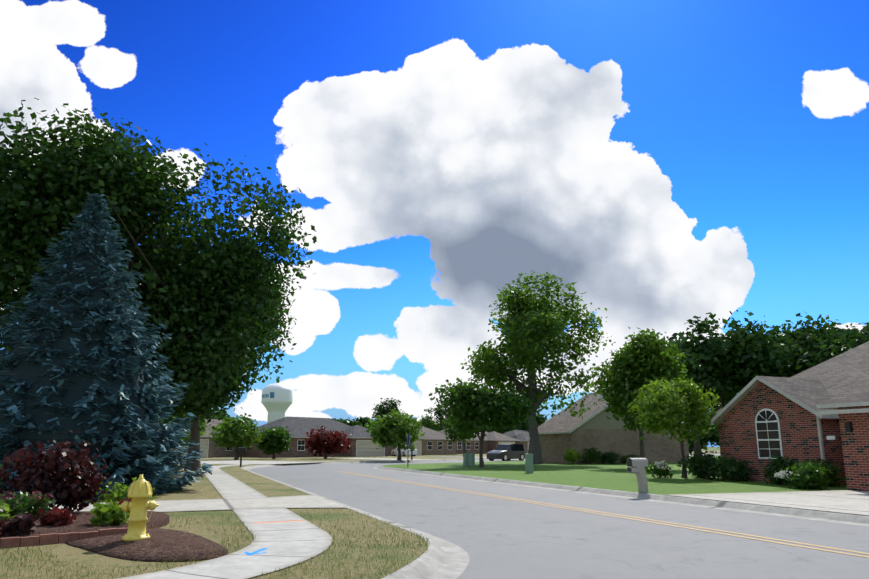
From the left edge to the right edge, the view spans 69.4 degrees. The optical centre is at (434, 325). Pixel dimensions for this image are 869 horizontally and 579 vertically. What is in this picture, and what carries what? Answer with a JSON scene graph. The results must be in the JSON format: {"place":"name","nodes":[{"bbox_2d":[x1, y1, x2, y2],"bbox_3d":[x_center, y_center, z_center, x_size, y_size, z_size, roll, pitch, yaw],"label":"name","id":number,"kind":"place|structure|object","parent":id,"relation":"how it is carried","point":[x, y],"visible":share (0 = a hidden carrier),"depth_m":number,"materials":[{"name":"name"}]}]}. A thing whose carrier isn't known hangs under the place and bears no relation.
{"place":"outdoors","nodes":[
{"label":"outdoors","id":0,"kind":"place"},
{"bbox_2d":[0,495,347,512],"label":"driveway","id":1,"kind":"structure","parent":0,"point":[306,501],"depth_m":14.36,"materials":[{"name":"concrete"}]},
{"bbox_2d":[201,460,315,463],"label":"sidewalk","id":2,"kind":"structure","parent":0,"point":[243,462],"depth_m":52.10,"materials":[{"name":"concrete"}]},
{"bbox_2d":[261,376,292,422],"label":"water tower","id":3,"kind":"structure","parent":0,"point":[278,405],"depth_m":531.51,"materials":[{"name":"metal"}]},
{"bbox_2d":[263,392,273,397],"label":"water tower lettering","id":4,"kind":"object","parent":3,"relation":"attached to","point":[271,395],"visible":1,"depth_m":528.78},
{"bbox_2d":[0,451,719,578],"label":"lawn","id":5,"kind":"structure","parent":0,"point":[204,488],"depth_m":8.87,"materials":[{"name":"green plant"}]},
{"bbox_2d":[0,527,127,548],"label":"bed edging","id":6,"kind":"object","parent":5,"relation":"on","point":[46,539],"visible":0.54,"depth_m":8.66,"materials":[{"name":"brick"}]},
{"bbox_2d":[0,511,168,546],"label":"planting bed","id":7,"kind":"object","parent":5,"relation":"on","point":[82,523],"visible":0.21,"depth_m":9.73,"materials":[{"name":"brown soil"}]},
{"bbox_2d":[0,499,15,519],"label":"shrub","id":8,"kind":"object","parent":7,"relation":"on","point":[5,506],"visible":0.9,"depth_m":9.09,"materials":[{"name":"green plant"}]},
{"bbox_2d":[0,512,38,536],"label":"heuchera plant","id":9,"kind":"object","parent":7,"relation":"on","point":[21,524],"visible":0.94,"depth_m":8.69,"materials":[{"name":"purple plant"}]},
{"bbox_2d":[2,491,55,518],"bbox_3d":[-6.721,2.988,10.292,0.824,0.569,0.757,-3,-11,17],"label":"sedum plant","id":10,"kind":"object","parent":7,"relation":"on","point":[24,506],"visible":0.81,"depth_m":10.17,"materials":[{"name":"green plant"}]},
{"bbox_2d":[0,490,54,504],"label":"sedum flowers","id":11,"kind":"object","parent":10,"relation":"attached to","point":[39,496],"visible":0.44,"depth_m":10.35,"materials":[{"name":"pink plant"}]},
{"bbox_2d":[0,430,110,512],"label":"shrub","id":12,"kind":"object","parent":7,"relation":"on","point":[49,472],"visible":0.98,"depth_m":11.24,"materials":[{"name":"red plant"}]},
{"bbox_2d":[38,506,76,525],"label":"heuchera plant","id":13,"kind":"object","parent":7,"relation":"on","point":[59,517],"visible":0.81,"depth_m":9.59,"materials":[{"name":"red plant"}]},
{"bbox_2d":[90,500,128,524],"bbox_3d":[-5.114,2.995,9.919,0.676,0.476,0.503,0,-11,-1],"label":"hosta plant","id":14,"kind":"object","parent":7,"relation":"on","point":[108,513],"visible":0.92,"depth_m":9.80,"materials":[{"name":"green plant"}]},
{"bbox_2d":[113,498,130,513],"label":"heuchera plant","id":15,"kind":"object","parent":7,"relation":"on","point":[125,499],"visible":0.02,"depth_m":10.67,"materials":[{"name":"plant"}]},
{"bbox_2d":[96,477,156,503],"bbox_3d":[-5.763,3.251,11.891,1.022,0.754,0.960,0,-11,-1],"label":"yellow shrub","id":16,"kind":"object","parent":7,"relation":"on","point":[120,494],"visible":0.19,"depth_m":11.76,"materials":[{"name":"green plant"}]},
{"bbox_2d":[0,193,212,500],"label":"spruce tree","id":17,"kind":"object","parent":5,"relation":"on","point":[73,361],"visible":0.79,"depth_m":17.48,"materials":[{"name":"blue plant"}]},
{"bbox_2d":[66,528,227,561],"bbox_3d":[-3.931,2.984,8.712,3.571,0.110,1.658,-10,-15,41],"label":"mulch bed","id":18,"kind":"object","parent":5,"relation":"on","point":[161,545],"visible":0.65,"depth_m":8.11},
{"bbox_2d":[119,474,158,540],"bbox_3d":[-4.116,2.507,8.709,0.398,0.865,0.412,-6,-13,30],"label":"fire hydrant","id":19,"kind":"object","parent":18,"relation":"on","point":[138,505],"visible":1,"depth_m":8.61,"materials":[{"name":"metal"}]},
{"bbox_2d":[0,98,316,416],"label":"tree","id":20,"kind":"object","parent":5,"relation":"on","point":[43,200],"visible":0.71,"depth_m":28.86,"materials":[{"name":"green plant"}]},
{"bbox_2d":[157,403,206,458],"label":"tree","id":21,"kind":"object","parent":5,"relation":"on","point":[201,426],"visible":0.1,"depth_m":57.58,"materials":[{"name":"green plant"}]},
{"bbox_2d":[170,419,239,457],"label":"house","id":22,"kind":"structure","parent":5,"relation":"on","point":[208,447],"depth_m":77.81,"materials":[{"name":"beige brick"}]},
{"bbox_2d":[133,236,296,470],"bbox_3d":[-13.394,1.552,36.714,9.958,14.010,9.114,0,-11,-1],"label":"tree","id":23,"kind":"object","parent":5,"relation":"on","point":[207,405],"visible":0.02,"depth_m":35.45,"materials":[{"name":"green plant"}]},
{"bbox_2d":[214,411,244,421],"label":"tree","id":24,"kind":"object","parent":5,"relation":"on","point":[224,417],"visible":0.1,"depth_m":175.08,"materials":[{"name":"green plant"}]},
{"bbox_2d":[208,415,263,459],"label":"tree","id":25,"kind":"object","parent":5,"relation":"on","point":[236,433],"visible":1,"depth_m":63.56,"materials":[{"name":"green plant"}]},
{"bbox_2d":[237,447,246,466],"bbox_3d":[-12.891,8.755,41.866,0.600,1.270,0.200,1,-11,-5],"label":"mailbox","id":26,"kind":"object","parent":5,"relation":"on","point":[241,449],"visible":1,"depth_m":41.86,"materials":[{"name":"black paint"}]},
{"bbox_2d":[255,426,293,458],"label":"tree","id":27,"kind":"object","parent":5,"relation":"on","point":[275,439],"visible":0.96,"depth_m":67.34,"materials":[{"name":"green plant"}]},
{"bbox_2d":[240,417,387,457],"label":"house","id":28,"kind":"structure","parent":5,"relation":"on","point":[360,437],"depth_m":82.68,"materials":[{"name":"brown brick"}]},
{"bbox_2d":[304,426,353,458],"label":"tree","id":29,"kind":"object","parent":5,"relation":"on","point":[325,443],"visible":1,"depth_m":67.67,"materials":[{"name":"red plant"}]},
{"bbox_2d":[332,417,356,425],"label":"tree","id":30,"kind":"object","parent":5,"relation":"on","point":[348,422],"depth_m":121.07,"materials":[{"name":"green plant"}]},
{"bbox_2d":[352,416,373,428],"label":"tree","id":31,"kind":"object","parent":5,"relation":"on","point":[362,421],"visible":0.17,"depth_m":155.26,"materials":[{"name":"green plant"}]},
{"bbox_2d":[371,398,403,420],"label":"tree","id":32,"kind":"object","parent":5,"relation":"on","point":[383,409],"visible":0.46,"depth_m":117.64,"materials":[{"name":"green plant"}]},
{"bbox_2d":[366,408,424,460],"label":"tree","id":33,"kind":"object","parent":5,"relation":"on","point":[388,429],"visible":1,"depth_m":59.30,"materials":[{"name":"green plant"}]},
{"bbox_2d":[391,446,416,455],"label":"white car","id":34,"kind":"object","parent":5,"relation":"on","point":[394,452],"visible":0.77,"depth_m":84.37,"materials":[{"name":"white metal"}]},
{"bbox_2d":[418,415,438,430],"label":"tree","id":35,"kind":"object","parent":5,"relation":"on","point":[435,423],"visible":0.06,"depth_m":155.76,"materials":[{"name":"green plant"}]},
{"bbox_2d":[419,400,452,430],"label":"tree","id":36,"kind":"object","parent":5,"relation":"on","point":[439,416],"visible":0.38,"depth_m":128.12,"materials":[{"name":"green plant"}]},
{"bbox_2d":[441,415,480,452],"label":"tree","id":37,"kind":"object","parent":5,"relation":"on","point":[452,435],"visible":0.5,"depth_m":90.19,"materials":[{"name":"green plant"}]},
{"bbox_2d":[486,422,515,433],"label":"tree","id":38,"kind":"object","parent":5,"relation":"on","point":[504,430],"visible":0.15,"depth_m":217.25,"materials":[{"name":"green plant"}]},
{"bbox_2d":[503,430,529,452],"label":"house","id":39,"kind":"structure","parent":5,"relation":"on","point":[523,436],"depth_m":133.89,"materials":[{"name":"beige brick"}]},
{"bbox_2d":[510,410,546,430],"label":"tree","id":40,"kind":"object","parent":5,"relation":"on","point":[540,419],"visible":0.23,"depth_m":145.33,"materials":[{"name":"green plant"}]},
{"bbox_2d":[688,432,710,452],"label":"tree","id":41,"kind":"object","parent":5,"relation":"on","point":[704,440],"visible":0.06,"depth_m":132.86,"materials":[{"name":"green plant"}]},
{"bbox_2d":[701,420,719,449],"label":"tree","id":42,"kind":"object","parent":5,"relation":"on","point":[713,434],"visible":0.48,"depth_m":133.02,"materials":[{"name":"green plant"}]},
{"bbox_2d":[327,458,443,459],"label":"driveway","id":43,"kind":"structure","parent":0,"point":[384,458],"depth_m":69.51,"materials":[{"name":"concrete"}]},
{"bbox_2d":[117,453,710,578],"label":"sidewalk","id":44,"kind":"structure","parent":0,"point":[292,540],"depth_m":8.52,"materials":[{"name":"concrete"}]},
{"bbox_2d":[244,548,267,554],"bbox_3d":[-2.247,2.852,7.932,0.316,0.001,0.564,0,-11,-1],"label":"blue paint","id":45,"kind":"object","parent":44,"relation":"on","point":[255,552],"visible":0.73,"depth_m":7.85,"materials":[{"name":"blue paint"}]},
{"bbox_2d":[388,426,459,455],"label":"house","id":46,"kind":"structure","parent":0,"point":[431,442],"depth_m":100.14,"materials":[{"name":"beige brick"}]},
{"bbox_2d":[0,0,868,446],"label":"sky","id":47,"kind":"structure","parent":0,"point":[674,161],"materials":[{"name":"blue"}]},
{"bbox_2d":[438,428,519,453],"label":"house","id":48,"kind":"structure","parent":0,"point":[493,440],"depth_m":115.96,"materials":[{"name":"brown brick"}]},
{"bbox_2d":[446,540,553,578],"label":"side street","id":49,"kind":"structure","parent":0,"point":[482,566],"depth_m":7.50,"materials":[{"name":"concrete"}]},
{"bbox_2d":[250,454,868,578],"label":"road","id":50,"kind":"structure","parent":0,"point":[555,542],"depth_m":11.06,"materials":[{"name":"grey asphalt"}]},
{"bbox_2d":[241,454,715,524],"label":"kerb","id":51,"kind":"structure","parent":50,"relation":"on","point":[247,468],"depth_m":44.43,"materials":[{"name":"concrete"}]},
{"bbox_2d":[486,444,525,460],"bbox_3d":[7.435,13.071,64.762,1.920,1.719,4.700,-10,-15,42],"label":"grey suv","id":52,"kind":"object","parent":50,"relation":"on","point":[504,452],"visible":0.96,"depth_m":64.05,"materials":[{"name":"grey metal"}]},
{"bbox_2d":[336,471,868,557],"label":"line","id":53,"kind":"object","parent":50,"relation":"on","point":[658,523],"visible":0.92,"depth_m":11.35,"materials":[{"name":"paint"}]},
{"bbox_2d":[341,471,868,553],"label":"line","id":54,"kind":"object","parent":50,"relation":"on","point":[657,520],"visible":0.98,"depth_m":11.72,"materials":[{"name":"yellow paint"}]},
{"bbox_2d":[373,455,868,526],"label":"kerb","id":55,"kind":"structure","parent":50,"relation":"on","point":[845,518],"depth_m":16.23,"materials":[{"name":"concrete"}]},
{"bbox_2d":[274,447,866,570],"bbox_3d":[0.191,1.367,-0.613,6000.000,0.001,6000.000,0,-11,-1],"label":"ground","id":56,"kind":"structure","parent":0,"point":[713,449],"depth_m":234.49,"materials":[{"name":"green plant"}]},
{"bbox_2d":[378,519,469,578],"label":"kerb","id":57,"kind":"object","parent":56,"relation":"on","point":[440,558],"visible":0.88,"depth_m":7.70,"materials":[{"name":"concrete"}]},
{"bbox_2d":[382,455,868,515],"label":"lawn","id":58,"kind":"structure","parent":0,"point":[617,476],"depth_m":27.20,"materials":[{"name":"green plant"}]},
{"bbox_2d":[407,433,409,466],"bbox_3d":[-1.729,8.137,41.115,0.060,2.200,0.600,4,-12,-21],"label":"street sign","id":59,"kind":"object","parent":58,"relation":"on","point":[408,438],"visible":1,"depth_m":41.13,"materials":[{"name":"metal"}]},
{"bbox_2d":[463,453,469,465],"bbox_3d":[2.175,9.193,43.029,0.330,0.850,0.330,7,-13,-31],"label":"utility pedestal","id":60,"kind":"object","parent":58,"relation":"on","point":[465,459],"visible":1,"depth_m":42.92,"materials":[{"name":"green paint"}]},
{"bbox_2d":[469,453,474,465],"bbox_3d":[2.606,9.347,43.829,0.330,0.850,0.330,7,-13,-31],"label":"utility pedestal","id":61,"kind":"object","parent":58,"relation":"on","point":[471,459],"visible":0.94,"depth_m":43.72,"materials":[{"name":"green paint"}]},
{"bbox_2d":[429,378,535,466],"bbox_3d":[3.046,6.500,41.374,6.898,6.050,5.839,0,-11,-1],"label":"tree","id":62,"kind":"object","parent":58,"relation":"on","point":[474,404],"visible":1,"depth_m":40.11,"materials":[{"name":"green plant"}]},
{"bbox_2d":[525,454,532,472],"bbox_3d":[4.818,7.004,31.922,0.310,0.950,0.310,7,-13,-31],"label":"utility pedestal","id":63,"kind":"object","parent":58,"relation":"on","point":[528,463],"visible":1,"depth_m":31.82,"materials":[{"name":"green paint"}]},
{"bbox_2d":[461,268,615,463],"bbox_3d":[7.964,3.443,50.593,11.669,15.541,12.272,8,-13,-34],"label":"tree","id":64,"kind":"object","parent":58,"relation":"on","point":[531,326],"visible":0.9,"depth_m":48.98,"materials":[{"name":"green plant"}]},
{"bbox_2d":[564,448,581,464],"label":"shrub","id":65,"kind":"object","parent":58,"relation":"on","point":[572,457],"visible":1,"depth_m":46.71,"materials":[{"name":"green plant"}]},
{"bbox_2d":[580,447,601,463],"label":"shrub","id":66,"kind":"object","parent":58,"relation":"on","point":[591,456],"visible":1,"depth_m":48.06,"materials":[{"name":"green plant"}]},
{"bbox_2d":[528,393,690,463],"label":"tan house","id":67,"kind":"structure","parent":58,"relation":"on","point":[595,427],"depth_m":50.61,"materials":[{"name":"brick"}]},
{"bbox_2d":[600,451,623,463],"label":"shrub","id":68,"kind":"object","parent":58,"relation":"on","point":[608,457],"visible":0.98,"depth_m":48.38,"materials":[{"name":"green plant"}]},
{"bbox_2d":[621,454,639,463],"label":"shrub","id":69,"kind":"object","parent":58,"relation":"on","point":[627,457],"visible":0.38,"depth_m":49.23,"materials":[{"name":"green plant"}]},
{"bbox_2d":[586,327,688,467],"bbox_3d":[12.742,4.649,39.710,6.300,9.055,5.840,0,-11,-1],"label":"tree","id":70,"kind":"object","parent":58,"relation":"on","point":[640,359],"visible":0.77,"depth_m":39.00,"materials":[{"name":"green plant"}]},
{"bbox_2d":[627,458,648,492],"bbox_3d":[5.969,4.391,18.446,0.582,0.988,0.280,4,-12,-21],"label":"mailbox","id":71,"kind":"object","parent":58,"relation":"on","point":[637,466],"visible":1,"depth_m":18.38,"materials":[{"name":"stone"}]},
{"bbox_2d":[645,460,672,477],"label":"hydrangea bush","id":72,"kind":"object","parent":58,"relation":"on","point":[660,472],"visible":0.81,"depth_m":26.97,"materials":[{"name":"green plant"}]},
{"bbox_2d":[654,461,671,470],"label":"hydrangea flowers","id":73,"kind":"object","parent":72,"relation":"attached to","point":[658,464],"visible":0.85,"depth_m":26.82,"materials":[{"name":"white plant"}]},
{"bbox_2d":[627,377,720,477],"bbox_3d":[10.782,4.473,27.395,4.108,4.725,3.689,0,-11,-1],"label":"tree","id":74,"kind":"object","parent":58,"relation":"on","point":[664,406],"visible":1,"depth_m":27.16,"materials":[{"name":"green plant"}]},
{"bbox_2d":[677,449,720,479],"bbox_3d":[10.977,5.715,25.818,1.722,1.301,1.618,0,-11,-1],"label":"shrub","id":75,"kind":"object","parent":58,"relation":"on","point":[703,464],"visible":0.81,"depth_m":25.72,"materials":[{"name":"green plant"}]},
{"bbox_2d":[680,396,732,457],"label":"tree","id":76,"kind":"object","parent":58,"relation":"on","point":[697,446],"visible":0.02,"depth_m":70.32,"materials":[{"name":"green plant"}]},
{"bbox_2d":[691,454,726,477],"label":"shrub","id":77,"kind":"object","parent":58,"relation":"on","point":[699,475],"visible":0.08,"depth_m":26.89,"materials":[{"name":"green plant"}]},
{"bbox_2d":[658,310,801,409],"bbox_3d":[26.459,6.046,60.231,14.589,14.075,14.747,0,-11,-1],"label":"tree","id":78,"kind":"object","parent":58,"relation":"on","point":[727,366],"visible":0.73,"depth_m":56.98,"materials":[{"name":"green plant"}]},
{"bbox_2d":[708,454,752,481],"bbox_3d":[11.496,5.585,24.584,1.615,1.092,1.706,0,-11,-1],"label":"shrub","id":79,"kind":"object","parent":58,"relation":"on","point":[729,469],"visible":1,"depth_m":24.30,"materials":[{"name":"green plant"}]},
{"bbox_2d":[758,454,798,484],"bbox_3d":[12.601,5.104,22.225,1.935,1.151,1.912,0,-11,-1],"label":"shrub","id":80,"kind":"object","parent":58,"relation":"on","point":[777,465],"visible":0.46,"depth_m":22.01,"materials":[{"name":"green plant"}]},
{"bbox_2d":[706,341,868,490],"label":"brick house","id":81,"kind":"structure","parent":58,"relation":"on","point":[820,411],"depth_m":23.56,"materials":[{"name":"red brick"}]},
{"bbox_2d":[737,312,860,390],"bbox_3d":[36.862,6.541,63.986,14.031,14.563,17.151,0,-11,-1],"label":"tree","id":82,"kind":"object","parent":58,"relation":"on","point":[800,334],"visible":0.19,"depth_m":59.86,"materials":[{"name":"green plant"}]},
{"bbox_2d":[781,461,831,489],"bbox_3d":[11.906,4.734,19.938,1.365,1.007,1.314,0,-11,-1],"label":"shrub","id":83,"kind":"object","parent":58,"relation":"on","point":[808,475],"visible":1,"depth_m":19.70,"materials":[{"name":"green plant"}]},
{"bbox_2d":[774,470,792,478],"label":"flowers","id":84,"kind":"object","parent":83,"relation":"attached to","point":[783,473],"visible":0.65,"depth_m":20.32,"materials":[{"name":"white plant"}]},
{"bbox_2d":[779,325,850,377],"bbox_3d":[40.773,6.823,62.248,14.680,13.347,16.844,0,-11,-1],"label":"tree","id":85,"kind":"object","parent":58,"relation":"on","point":[808,350],"depth_m":60.23,"materials":[{"name":"green plant"}]},
{"bbox_2d":[798,458,845,486],"bbox_3d":[13.061,4.999,21.298,1.402,1.015,1.387,0,-11,-1],"label":"shrub","id":86,"kind":"object","parent":58,"relation":"on","point":[834,478],"visible":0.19,"depth_m":21.03,"materials":[{"name":"green plant"}]},
{"bbox_2d":[793,322,868,373],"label":"tree","id":87,"kind":"object","parent":58,"relation":"on","point":[850,339],"visible":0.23,"depth_m":54.83,"materials":[{"name":"green plant"}]},
{"bbox_2d":[669,490,868,514],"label":"driveway","id":88,"kind":"structure","parent":0,"point":[850,501],"depth_m":15.74,"materials":[{"name":"concrete"}]}
]}

